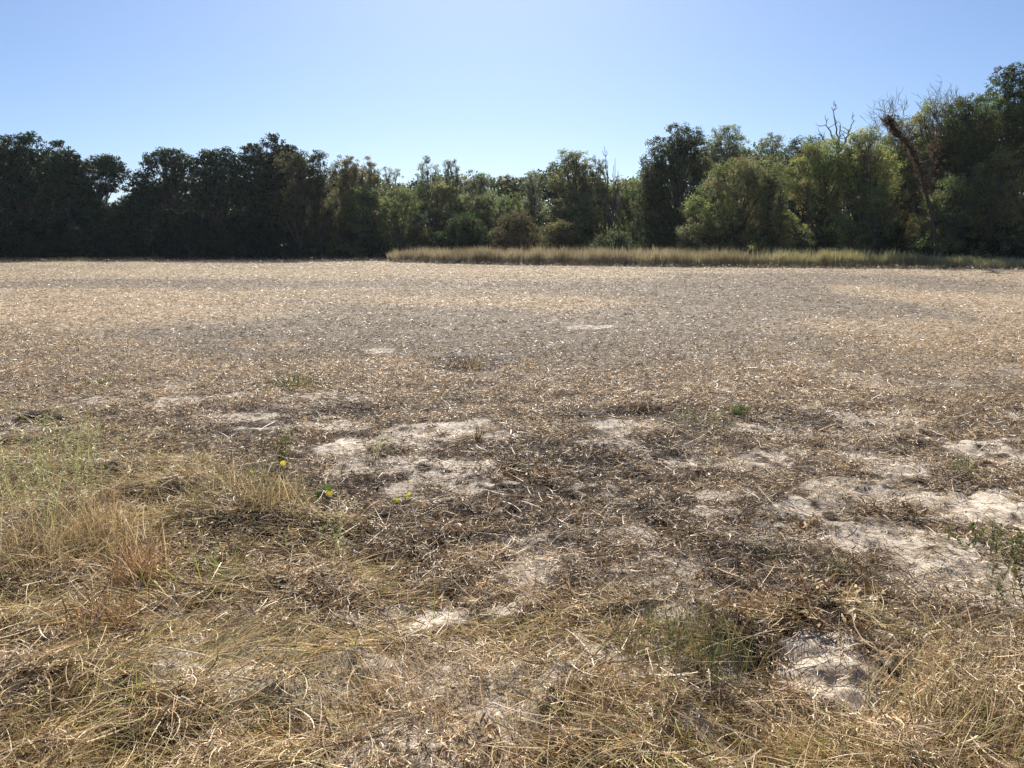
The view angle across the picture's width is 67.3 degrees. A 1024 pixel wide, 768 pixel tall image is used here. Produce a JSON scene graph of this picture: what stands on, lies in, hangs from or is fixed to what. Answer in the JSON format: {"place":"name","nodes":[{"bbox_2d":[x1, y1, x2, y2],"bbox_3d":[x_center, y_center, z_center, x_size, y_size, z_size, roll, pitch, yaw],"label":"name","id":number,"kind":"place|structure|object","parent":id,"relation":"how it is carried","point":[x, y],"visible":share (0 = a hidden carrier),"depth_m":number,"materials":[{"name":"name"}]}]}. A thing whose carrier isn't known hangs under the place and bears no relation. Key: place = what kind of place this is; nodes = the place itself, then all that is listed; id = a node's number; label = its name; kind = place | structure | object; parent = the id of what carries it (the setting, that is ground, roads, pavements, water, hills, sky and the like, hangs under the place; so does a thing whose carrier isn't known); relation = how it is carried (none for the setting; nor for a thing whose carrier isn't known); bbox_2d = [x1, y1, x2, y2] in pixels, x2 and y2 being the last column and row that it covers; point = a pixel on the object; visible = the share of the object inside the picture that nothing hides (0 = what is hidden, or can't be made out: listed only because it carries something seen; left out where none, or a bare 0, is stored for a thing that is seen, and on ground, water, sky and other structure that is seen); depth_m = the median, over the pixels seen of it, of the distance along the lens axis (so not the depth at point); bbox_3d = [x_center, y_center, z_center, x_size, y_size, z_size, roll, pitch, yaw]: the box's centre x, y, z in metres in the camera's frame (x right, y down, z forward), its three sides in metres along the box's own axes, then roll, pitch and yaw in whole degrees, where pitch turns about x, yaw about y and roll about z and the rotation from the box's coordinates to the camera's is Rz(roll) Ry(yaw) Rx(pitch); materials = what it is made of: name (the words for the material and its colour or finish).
{"place":"outdoors","nodes":[
{"label":"outdoors","id":0,"kind":"place"},
{"bbox_2d":[0,254,387,262],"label":"verge grass","id":1,"kind":"structure","parent":0,"point":[49,259],"depth_m":80.61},
{"bbox_2d":[0,258,1023,767],"bbox_3d":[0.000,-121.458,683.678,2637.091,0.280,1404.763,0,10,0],"label":"ground","id":2,"kind":"structure","parent":0,"point":[976,504],"depth_m":5.99,"materials":[{"name":"soil"}]},
{"bbox_2d":[0,428,53,517],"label":"feathery weed","id":3,"kind":"object","parent":2,"relation":"on","point":[20,472],"visible":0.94,"depth_m":4.15,"materials":[{"name":"green plant"}]},
{"bbox_2d":[0,432,64,485],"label":"feathery weed","id":4,"kind":"object","parent":2,"relation":"on","point":[38,450],"visible":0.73,"depth_m":4.86,"materials":[{"name":"green plant"}]},
{"bbox_2d":[0,210,65,259],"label":"shrub","id":5,"kind":"object","parent":2,"relation":"on","point":[27,229],"visible":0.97,"depth_m":77.43,"materials":[{"name":"green plant"}]},
{"bbox_2d":[13,414,86,539],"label":"feathery weed","id":6,"kind":"object","parent":2,"relation":"on","point":[45,487],"visible":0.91,"depth_m":4.00,"materials":[{"name":"green plant"}]},
{"bbox_2d":[0,131,103,257],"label":"oak tree","id":7,"kind":"object","parent":2,"relation":"on","point":[25,178],"visible":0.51,"depth_m":85.51,"materials":[{"name":"green plant"}]},
{"bbox_2d":[0,446,123,509],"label":"grass clump","id":8,"kind":"object","parent":2,"relation":"on","point":[43,479],"visible":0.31,"depth_m":4.72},
{"bbox_2d":[37,402,97,477],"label":"feathery weed","id":9,"kind":"object","parent":2,"relation":"on","point":[79,449],"visible":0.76,"depth_m":5.04,"materials":[{"name":"green plant"}]},
{"bbox_2d":[34,149,112,248],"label":"oak tree","id":10,"kind":"object","parent":2,"relation":"on","point":[64,167],"visible":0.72,"depth_m":83.70,"materials":[{"name":"green plant"}]},
{"bbox_2d":[38,215,113,260],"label":"shrub","id":11,"kind":"object","parent":2,"relation":"on","point":[88,246],"visible":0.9,"depth_m":80.55,"materials":[{"name":"green plant"}]},
{"bbox_2d":[0,465,162,594],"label":"grass clump","id":12,"kind":"object","parent":2,"relation":"on","point":[72,553],"visible":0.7,"depth_m":3.81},
{"bbox_2d":[39,401,128,502],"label":"feathery weed","id":13,"kind":"object","parent":2,"relation":"on","point":[78,468],"visible":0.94,"depth_m":4.37,"materials":[{"name":"green plant"}]},
{"bbox_2d":[0,479,201,588],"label":"grass clump","id":14,"kind":"object","parent":2,"relation":"on","point":[73,536],"visible":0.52,"depth_m":3.84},
{"bbox_2d":[43,471,160,544],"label":"grass tuft","id":15,"kind":"object","parent":2,"relation":"on","point":[113,504],"visible":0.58,"depth_m":4.04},
{"bbox_2d":[32,566,179,646],"bbox_3d":[-1.634,0.934,3.127,0.587,0.335,0.540,0,10,0],"label":"grass tuft","id":16,"kind":"object","parent":2,"relation":"on","point":[91,616],"visible":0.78,"depth_m":3.11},
{"bbox_2d":[84,153,131,209],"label":"leaning tree","id":17,"kind":"object","parent":2,"relation":"on","point":[109,168],"visible":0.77,"depth_m":88.58,"materials":[{"name":"green plant"}]},
{"bbox_2d":[0,630,221,767],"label":"grass tuft","id":18,"kind":"object","parent":2,"relation":"on","point":[69,725],"visible":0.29,"depth_m":2.49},
{"bbox_2d":[86,199,153,258],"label":"shrub","id":19,"kind":"object","parent":2,"relation":"on","point":[126,244],"visible":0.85,"depth_m":85.41,"materials":[{"name":"green plant"}]},
{"bbox_2d":[108,184,165,256],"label":"oak tree","id":20,"kind":"object","parent":2,"relation":"on","point":[140,209],"visible":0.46,"depth_m":87.86,"materials":[{"name":"green plant"}]},
{"bbox_2d":[70,515,223,600],"bbox_3d":[-1.774,0.829,3.579,0.708,0.438,0.750,0,10,0],"label":"grass tuft","id":21,"kind":"object","parent":2,"relation":"on","point":[120,569],"visible":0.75,"depth_m":3.59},
{"bbox_2d":[55,487,239,564],"bbox_3d":[-1.886,0.799,4.124,0.912,0.493,0.952,0,10,0],"label":"grass clump","id":22,"kind":"object","parent":2,"relation":"on","point":[145,526],"visible":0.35,"depth_m":4.03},
{"bbox_2d":[126,146,214,253],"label":"oak tree","id":23,"kind":"object","parent":2,"relation":"on","point":[172,177],"visible":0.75,"depth_m":88.54,"materials":[{"name":"green plant"}]},
{"bbox_2d":[147,210,227,260],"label":"shrub","id":24,"kind":"object","parent":2,"relation":"on","point":[175,237],"visible":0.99,"depth_m":85.36,"materials":[{"name":"green plant"}]},
{"bbox_2d":[94,437,286,499],"bbox_3d":[-2.026,0.575,4.920,1.022,0.445,1.020,0,10,0],"label":"grass clump","id":25,"kind":"object","parent":2,"relation":"on","point":[164,474],"visible":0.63,"depth_m":4.85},
{"bbox_2d":[133,536,256,601],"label":"grass tuft","id":26,"kind":"object","parent":2,"relation":"on","point":[216,562],"visible":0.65,"depth_m":3.62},
{"bbox_2d":[179,146,255,254],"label":"oak tree","id":27,"kind":"object","parent":2,"relation":"on","point":[220,165],"visible":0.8,"depth_m":88.95,"materials":[{"name":"green plant"}]},
{"bbox_2d":[64,580,374,738],"bbox_3d":[-0.996,0.971,2.879,0.979,0.260,1.049,0,10,0],"label":"grass tuft","id":28,"kind":"object","parent":2,"relation":"on","point":[243,644],"visible":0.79,"depth_m":2.89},
{"bbox_2d":[156,442,306,517],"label":"grass tuft","id":29,"kind":"object","parent":2,"relation":"on","point":[224,481],"visible":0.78,"depth_m":4.47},
{"bbox_2d":[202,215,279,259],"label":"shrub","id":30,"kind":"object","parent":2,"relation":"on","point":[235,240],"visible":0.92,"depth_m":87.32,"materials":[{"name":"green plant"}]},
{"bbox_2d":[210,459,324,517],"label":"grass tuft","id":31,"kind":"object","parent":2,"relation":"on","point":[284,492],"visible":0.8,"depth_m":4.35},
{"bbox_2d":[231,132,313,256],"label":"oak tree","id":32,"kind":"object","parent":2,"relation":"on","point":[263,186],"visible":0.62,"depth_m":89.44,"materials":[{"name":"green plant"}]},
{"bbox_2d":[258,422,296,465],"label":"green weed","id":33,"kind":"object","parent":2,"relation":"on","point":[281,453],"visible":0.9,"depth_m":5.62,"materials":[{"name":"green plant"}]},
{"bbox_2d":[257,370,327,391],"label":"grass tuft","id":34,"kind":"object","parent":2,"relation":"on","point":[293,381],"visible":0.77,"depth_m":8.72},
{"bbox_2d":[265,217,328,259],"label":"shrub","id":35,"kind":"object","parent":2,"relation":"on","point":[290,249],"visible":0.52,"depth_m":86.89,"materials":[{"name":"green plant"}]},
{"bbox_2d":[267,148,332,259],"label":"maple tree","id":36,"kind":"object","parent":2,"relation":"on","point":[300,190],"visible":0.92,"depth_m":84.69,"materials":[{"name":"green plant"}]},
{"bbox_2d":[303,149,337,259],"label":"ash tree","id":37,"kind":"object","parent":2,"relation":"on","point":[323,223],"visible":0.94,"depth_m":85.43,"materials":[{"name":"green plant"}]},
{"bbox_2d":[309,490,362,567],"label":"feathery weed","id":38,"kind":"object","parent":2,"relation":"on","point":[336,537],"visible":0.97,"depth_m":3.71,"materials":[{"name":"green plant"}]},
{"bbox_2d":[320,154,384,258],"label":"maple tree","id":39,"kind":"object","parent":2,"relation":"on","point":[344,179],"visible":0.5,"depth_m":88.47,"materials":[{"name":"green plant"}]},
{"bbox_2d":[325,184,387,259],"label":"elm tree","id":40,"kind":"object","parent":2,"relation":"on","point":[367,195],"visible":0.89,"depth_m":87.00,"materials":[{"name":"green plant"}]},
{"bbox_2d":[329,221,391,259],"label":"shrub","id":41,"kind":"object","parent":2,"relation":"on","point":[377,247],"visible":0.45,"depth_m":89.22,"materials":[{"name":"green plant"}]},
{"bbox_2d":[357,156,387,258],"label":"maple tree","id":42,"kind":"object","parent":2,"relation":"on","point":[373,178],"visible":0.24,"depth_m":90.16,"materials":[{"name":"green plant"}]},
{"bbox_2d":[293,622,470,740],"bbox_3d":[-0.449,0.999,2.653,0.611,0.169,0.614,0,10,0],"label":"grass tuft","id":43,"kind":"object","parent":2,"relation":"on","point":[374,673],"visible":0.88,"depth_m":2.66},
{"bbox_2d":[378,165,408,248],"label":"locust tree","id":44,"kind":"object","parent":2,"relation":"on","point":[388,180],"visible":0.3,"depth_m":94.76,"materials":[{"name":"green plant"}]},
{"bbox_2d":[371,184,428,251],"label":"elm tree","id":45,"kind":"object","parent":2,"relation":"on","point":[395,223],"visible":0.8,"depth_m":87.15,"materials":[{"name":"green plant"}]},
{"bbox_2d":[396,223,437,251],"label":"shrub","id":46,"kind":"object","parent":2,"relation":"on","point":[421,239],"visible":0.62,"depth_m":85.72,"materials":[{"name":"green plant"}]},
{"bbox_2d":[407,155,443,233],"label":"locust tree","id":47,"kind":"object","parent":2,"relation":"on","point":[428,179],"visible":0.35,"depth_m":95.02,"materials":[{"name":"green plant"}]},
{"bbox_2d":[398,181,477,245],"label":"elm tree","id":48,"kind":"object","parent":2,"relation":"on","point":[442,187],"visible":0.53,"depth_m":91.44,"materials":[{"name":"green plant"}]},
{"bbox_2d":[430,159,463,240],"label":"locust tree","id":49,"kind":"object","parent":2,"relation":"on","point":[455,180],"visible":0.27,"depth_m":94.85,"materials":[{"name":"green plant"}]},
{"bbox_2d":[429,211,492,251],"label":"shrub","id":50,"kind":"object","parent":2,"relation":"on","point":[466,234],"visible":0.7,"depth_m":83.41,"materials":[{"name":"green plant"}]},
{"bbox_2d":[455,170,502,239],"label":"elm tree","id":51,"kind":"object","parent":2,"relation":"on","point":[471,183],"visible":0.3,"depth_m":95.93,"materials":[{"name":"green plant"}]},
{"bbox_2d":[466,189,537,246],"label":"elm tree","id":52,"kind":"object","parent":2,"relation":"on","point":[488,214],"visible":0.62,"depth_m":90.31,"materials":[{"name":"green plant"}]},
{"bbox_2d":[424,643,593,767],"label":"grass tuft","id":53,"kind":"object","parent":2,"relation":"on","point":[507,709],"visible":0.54,"depth_m":2.61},
{"bbox_2d":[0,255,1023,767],"bbox_3d":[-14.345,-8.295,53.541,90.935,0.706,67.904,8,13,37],"label":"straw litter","id":54,"kind":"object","parent":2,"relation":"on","point":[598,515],"visible":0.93,"depth_m":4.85,"materials":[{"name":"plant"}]},
{"bbox_2d":[0,394,1023,767],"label":"dry grass","id":55,"kind":"structure","parent":2,"relation":"on","point":[150,726],"depth_m":2.70,"materials":[{"name":"plant"}]},
{"bbox_2d":[0,104,1023,258],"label":"wood","id":56,"kind":"object","parent":2,"relation":"on","point":[500,184],"visible":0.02,"depth_m":100.16,"materials":[{"name":"plant"}]},
{"bbox_2d":[486,209,545,253],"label":"shrub","id":57,"kind":"object","parent":2,"relation":"on","point":[515,236],"visible":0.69,"depth_m":80.45,"materials":[{"name":"green plant"}]},
{"bbox_2d":[475,462,562,485],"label":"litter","id":58,"kind":"object","parent":2,"relation":"on","point":[529,481],"visible":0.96,"depth_m":5.25,"materials":[{"name":"brown plant"}]},
{"bbox_2d":[519,168,548,244],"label":"locust tree","id":59,"kind":"object","parent":2,"relation":"on","point":[531,190],"visible":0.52,"depth_m":93.03,"materials":[{"name":"green plant"}]},
{"bbox_2d":[535,218,585,252],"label":"shrub","id":60,"kind":"object","parent":2,"relation":"on","point":[559,236],"visible":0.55,"depth_m":77.94,"materials":[{"name":"green plant"}]},
{"bbox_2d":[533,572,606,615],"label":"dry plant","id":61,"kind":"object","parent":2,"relation":"on","point":[566,585],"visible":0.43,"depth_m":3.40,"materials":[{"name":"brown plant"}]},
{"bbox_2d":[539,149,604,247],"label":"elm tree","id":62,"kind":"object","parent":2,"relation":"on","point":[557,185],"visible":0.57,"depth_m":86.44,"materials":[{"name":"green plant"}]},
{"bbox_2d":[547,189,603,249],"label":"elm tree","id":63,"kind":"object","parent":2,"relation":"on","point":[578,216],"visible":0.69,"depth_m":83.32,"materials":[{"name":"green plant"}]},
{"bbox_2d":[578,154,615,251],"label":"elm tree","id":64,"kind":"object","parent":2,"relation":"on","point":[600,172],"visible":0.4,"depth_m":87.85,"materials":[{"name":"green plant"}]},
{"bbox_2d":[600,147,623,237],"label":"dead tree","id":65,"kind":"object","parent":2,"relation":"on","point":[615,196],"visible":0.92,"depth_m":81.72,"materials":[{"name":"brown plant"}]},
{"bbox_2d":[589,228,639,252],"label":"shrub","id":66,"kind":"object","parent":2,"relation":"on","point":[619,238],"visible":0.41,"depth_m":73.89,"materials":[{"name":"green plant"}]},
{"bbox_2d":[595,177,651,246],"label":"elm tree","id":67,"kind":"object","parent":2,"relation":"on","point":[628,193],"visible":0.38,"depth_m":86.91,"materials":[{"name":"green plant"}]},
{"bbox_2d":[553,633,703,754],"bbox_3d":[0.384,0.982,2.489,0.505,0.219,0.598,0,10,0],"label":"grass tuft","id":68,"kind":"object","parent":2,"relation":"on","point":[610,687],"visible":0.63,"depth_m":2.49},
{"bbox_2d":[626,154,675,244],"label":"cottonwood tree","id":69,"kind":"object","parent":2,"relation":"on","point":[653,204],"visible":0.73,"depth_m":77.57,"materials":[{"name":"green plant"}]},
{"bbox_2d":[633,223,681,253],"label":"shrub","id":70,"kind":"object","parent":2,"relation":"on","point":[658,241],"visible":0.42,"depth_m":73.96,"materials":[{"name":"green plant"}]},
{"bbox_2d":[634,121,717,245],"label":"cottonwood tree","id":71,"kind":"object","parent":2,"relation":"on","point":[680,149],"visible":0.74,"depth_m":78.29,"materials":[{"name":"green plant"}]},
{"bbox_2d":[597,575,784,692],"bbox_3d":[0.646,0.899,2.838,0.600,0.248,0.771,-5,11,-25],"label":"grass tuft","id":72,"kind":"object","parent":2,"relation":"on","point":[689,637],"visible":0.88,"depth_m":2.83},
{"bbox_2d":[386,243,1023,268],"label":"tall grass","id":73,"kind":"structure","parent":2,"relation":"on","point":[598,256],"depth_m":58.35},
{"bbox_2d":[697,124,754,245],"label":"cottonwood tree","id":74,"kind":"object","parent":2,"relation":"on","point":[730,146],"visible":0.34,"depth_m":84.01,"materials":[{"name":"green plant"}]},
{"bbox_2d":[674,154,791,254],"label":"willow tree","id":75,"kind":"object","parent":2,"relation":"on","point":[733,228],"visible":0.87,"depth_m":66.65,"materials":[{"name":"green plant"}]},
{"bbox_2d":[702,586,778,624],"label":"dry plant","id":76,"kind":"object","parent":2,"relation":"on","point":[755,602],"visible":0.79,"depth_m":3.16,"materials":[{"name":"brown plant"}]},
{"bbox_2d":[745,132,786,216],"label":"walnut tree","id":77,"kind":"object","parent":2,"relation":"on","point":[775,146],"visible":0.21,"depth_m":84.49,"materials":[{"name":"green plant"}]},
{"bbox_2d":[743,154,795,252],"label":"willow tree","id":78,"kind":"object","parent":2,"relation":"on","point":[771,195],"visible":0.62,"depth_m":66.89,"materials":[{"name":"green plant"}]},
{"bbox_2d":[779,512,824,535],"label":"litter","id":79,"kind":"object","parent":2,"relation":"on","point":[812,521],"visible":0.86,"depth_m":4.40,"materials":[{"name":"brown plant"}]},
{"bbox_2d":[772,558,844,605],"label":"dry plant","id":80,"kind":"object","parent":2,"relation":"on","point":[799,594],"visible":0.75,"depth_m":3.23,"materials":[{"name":"brown plant"}]},
{"bbox_2d":[776,134,840,237],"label":"walnut tree","id":81,"kind":"object","parent":2,"relation":"on","point":[793,146],"visible":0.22,"depth_m":76.93,"materials":[{"name":"green plant"}]},
{"bbox_2d":[789,228,843,254],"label":"shrub","id":82,"kind":"object","parent":2,"relation":"on","point":[823,241],"visible":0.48,"depth_m":64.21,"materials":[{"name":"green plant"}]},
{"bbox_2d":[775,135,863,250],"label":"boxelder tree","id":83,"kind":"object","parent":2,"relation":"on","point":[814,160],"visible":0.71,"depth_m":65.08,"materials":[{"name":"green plant"}]},
{"bbox_2d":[784,603,884,639],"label":"dry plant","id":84,"kind":"object","parent":2,"relation":"on","point":[857,625],"visible":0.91,"depth_m":3.03,"materials":[{"name":"brown plant"}]},
{"bbox_2d":[719,671,957,767],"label":"grass tuft","id":85,"kind":"object","parent":2,"relation":"on","point":[829,734],"visible":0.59,"depth_m":2.42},
{"bbox_2d":[820,123,905,248],"bbox_3d":[29.412,-15.661,64.217,6.537,11.439,6.125,0,10,0],"label":"boxelder tree","id":86,"kind":"object","parent":2,"relation":"on","point":[873,176],"visible":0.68,"depth_m":63.09,"materials":[{"name":"green plant"}]},
{"bbox_2d":[831,185,904,253],"bbox_3d":[28.161,-12.520,61.400,5.249,6.755,6.311,10,14,43],"label":"boxelder tree","id":87,"kind":"object","parent":2,"relation":"on","point":[870,240],"visible":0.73,"depth_m":60.50,"materials":[{"name":"green plant"}]},
{"bbox_2d":[845,219,915,254],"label":"shrub","id":88,"kind":"object","parent":2,"relation":"on","point":[900,241],"visible":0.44,"depth_m":61.61,"materials":[{"name":"green plant"}]},
{"bbox_2d":[860,93,918,219],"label":"twiggy tree","id":89,"kind":"object","parent":2,"relation":"on","point":[890,109],"visible":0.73,"depth_m":65.02,"materials":[{"name":"brown plant"}]},
{"bbox_2d":[856,497,939,517],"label":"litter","id":90,"kind":"object","parent":2,"relation":"on","point":[905,507],"visible":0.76,"depth_m":4.66,"materials":[{"name":"brown plant"}]},
{"bbox_2d":[875,115,930,246],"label":"boxelder tree","id":91,"kind":"object","parent":2,"relation":"on","point":[905,216],"visible":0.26,"depth_m":67.23,"materials":[{"name":"green plant"}]},
{"bbox_2d":[878,114,946,257],"bbox_3d":[30.069,-14.529,58.262,5.416,11.305,1.915,0,10,0],"label":"vine covered tree","id":92,"kind":"object","parent":2,"relation":"on","point":[890,125],"visible":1,"depth_m":57.87,"materials":[{"name":"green plant"}]},
{"bbox_2d":[838,612,1023,767],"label":"grass tuft","id":93,"kind":"object","parent":2,"relation":"on","point":[955,706],"visible":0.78,"depth_m":2.54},
{"bbox_2d":[894,97,968,251],"bbox_3d":[35.419,-17.007,65.131,6.372,13.927,5.928,-3,11,-15],"label":"hackberry tree","id":94,"kind":"object","parent":2,"relation":"on","point":[920,143],"visible":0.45,"depth_m":64.13,"materials":[{"name":"green plant"}]},
{"bbox_2d":[907,221,975,257],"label":"shrub","id":95,"kind":"object","parent":2,"relation":"on","point":[953,251],"visible":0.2,"depth_m":60.96,"materials":[{"name":"green plant"}]},
{"bbox_2d":[904,170,983,258],"bbox_3d":[33.792,-12.762,60.138,5.412,7.795,5.290,0,10,0],"label":"hackberry tree","id":96,"kind":"object","parent":2,"relation":"on","point":[943,235],"visible":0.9,"depth_m":59.32,"materials":[{"name":"green plant"}]},
{"bbox_2d":[925,92,1009,245],"bbox_3d":[37.164,-16.585,62.922,6.337,13.869,5.872,0,10,0],"label":"hackberry tree","id":97,"kind":"object","parent":2,"relation":"on","point":[982,138],"visible":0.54,"depth_m":61.63,"materials":[{"name":"green plant"}]},
{"bbox_2d":[945,526,1023,615],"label":"rust green weed","id":98,"kind":"object","parent":2,"relation":"on","point":[1014,570],"visible":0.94,"depth_m":3.48,"materials":[{"name":"green plant"}]},
{"bbox_2d":[945,519,1023,564],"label":"rust green weed","id":99,"kind":"object","parent":2,"relation":"on","point":[1019,535],"visible":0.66,"depth_m":4.17,"materials":[{"name":"green plant"}]},
{"bbox_2d":[957,149,1023,258],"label":"hackberry tree","id":100,"kind":"object","parent":2,"relation":"on","point":[992,219],"visible":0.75,"depth_m":59.73,"materials":[{"name":"green plant"}]},
{"bbox_2d":[959,62,1023,255],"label":"cottonwood tree","id":101,"kind":"object","parent":2,"relation":"on","point":[1013,120],"visible":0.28,"depth_m":64.04,"materials":[{"name":"green plant"}]},
{"bbox_2d":[966,218,1023,259],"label":"shrub","id":102,"kind":"object","parent":2,"relation":"on","point":[1019,248],"visible":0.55,"depth_m":59.81,"materials":[{"name":"green plant"}]},
{"bbox_2d":[0,0,1023,245],"label":"sky","id":103,"kind":"structure","parent":0,"point":[497,88],"materials":[{"name":"blue"}]},
{"bbox_2d":[843,564,925,612],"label":"dry plant","id":104,"kind":"object","parent":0,"point":[861,590],"visible":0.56,"depth_m":3.50,"materials":[{"name":"brown plant"}]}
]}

